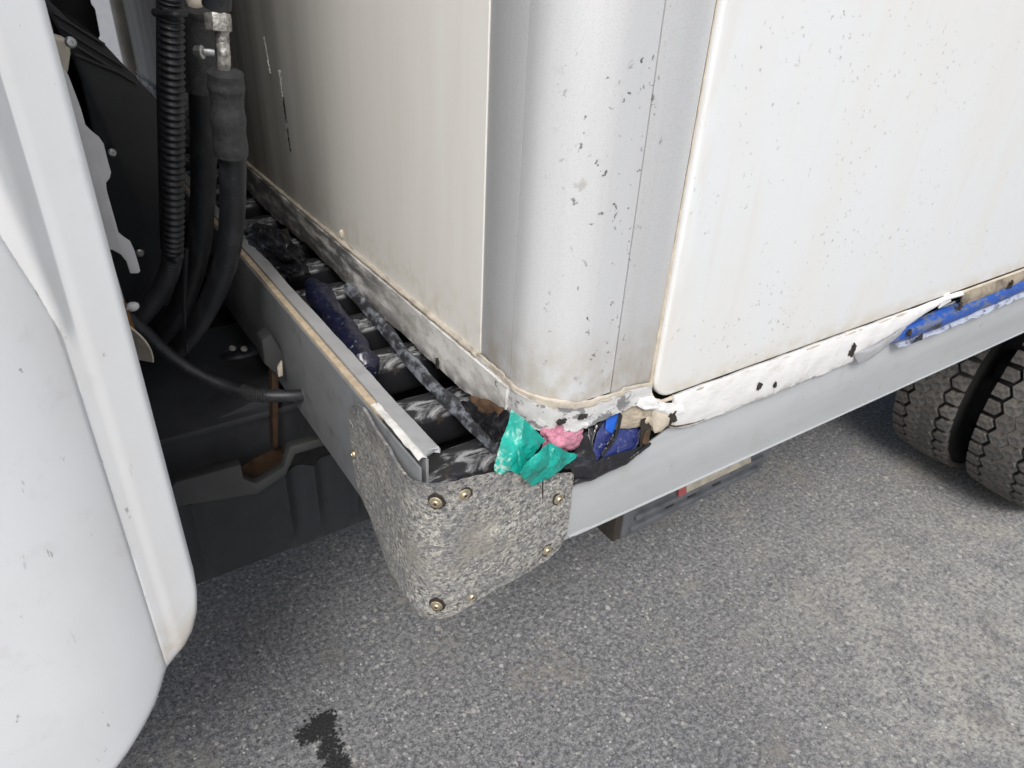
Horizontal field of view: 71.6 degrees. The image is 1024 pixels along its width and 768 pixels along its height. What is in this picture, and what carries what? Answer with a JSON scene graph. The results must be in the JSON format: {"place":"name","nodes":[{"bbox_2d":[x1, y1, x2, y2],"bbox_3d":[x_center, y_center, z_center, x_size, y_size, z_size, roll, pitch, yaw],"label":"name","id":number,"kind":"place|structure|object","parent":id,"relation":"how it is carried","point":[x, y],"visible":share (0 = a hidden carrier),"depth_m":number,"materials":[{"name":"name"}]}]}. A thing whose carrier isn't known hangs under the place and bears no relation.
{"place":"outdoors","nodes":[
{"label":"outdoors","id":0,"kind":"place"},
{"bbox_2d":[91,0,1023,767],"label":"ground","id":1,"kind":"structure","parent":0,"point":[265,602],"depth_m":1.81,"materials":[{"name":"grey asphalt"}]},
{"bbox_2d":[294,708,352,767],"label":"oil stain","id":2,"kind":"object","parent":1,"relation":"on","point":[323,724],"visible":1,"depth_m":1.56,"materials":[{"name":"black liquid"}]},
{"bbox_2d":[0,0,1023,767],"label":"box truck","id":3,"kind":"object","parent":1,"relation":"on","point":[670,256],"visible":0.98,"depth_m":0.79,"materials":[{"name":"white paint"}]},
{"bbox_2d":[245,222,310,281],"bbox_3d":[-0.396,-0.221,1.174,0.078,0.062,0.250,-17,37,-29],"label":"plastic bag","id":4,"kind":"object","parent":3,"relation":"on","point":[280,252],"visible":0.91,"depth_m":1.13,"materials":[{"name":"black plastic"}]},
{"bbox_2d":[304,278,379,377],"bbox_3d":[-0.241,-0.085,0.980,0.040,0.044,0.287,-13,35,-24],"label":"plastic roll","id":5,"kind":"object","parent":3,"relation":"on","point":[330,311],"visible":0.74,"depth_m":0.95,"materials":[{"name":"blue plastic"}]},
{"bbox_2d":[494,410,576,486],"bbox_3d":[0.027,0.073,0.738,0.088,0.068,0.062,4,31,1],"label":"plastic wrap","id":6,"kind":"object","parent":3,"relation":"attached to","point":[522,440],"visible":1,"depth_m":0.74,"materials":[{"name":"teal plastic"}]},
{"bbox_2d":[540,423,583,451],"bbox_3d":[0.057,0.054,0.777,0.057,0.051,0.034,-17,37,-29],"label":"foam wad","id":7,"kind":"object","parent":3,"relation":"in","point":[560,437],"visible":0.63,"depth_m":0.76,"materials":[{"name":"pink plastic"}]}
]}

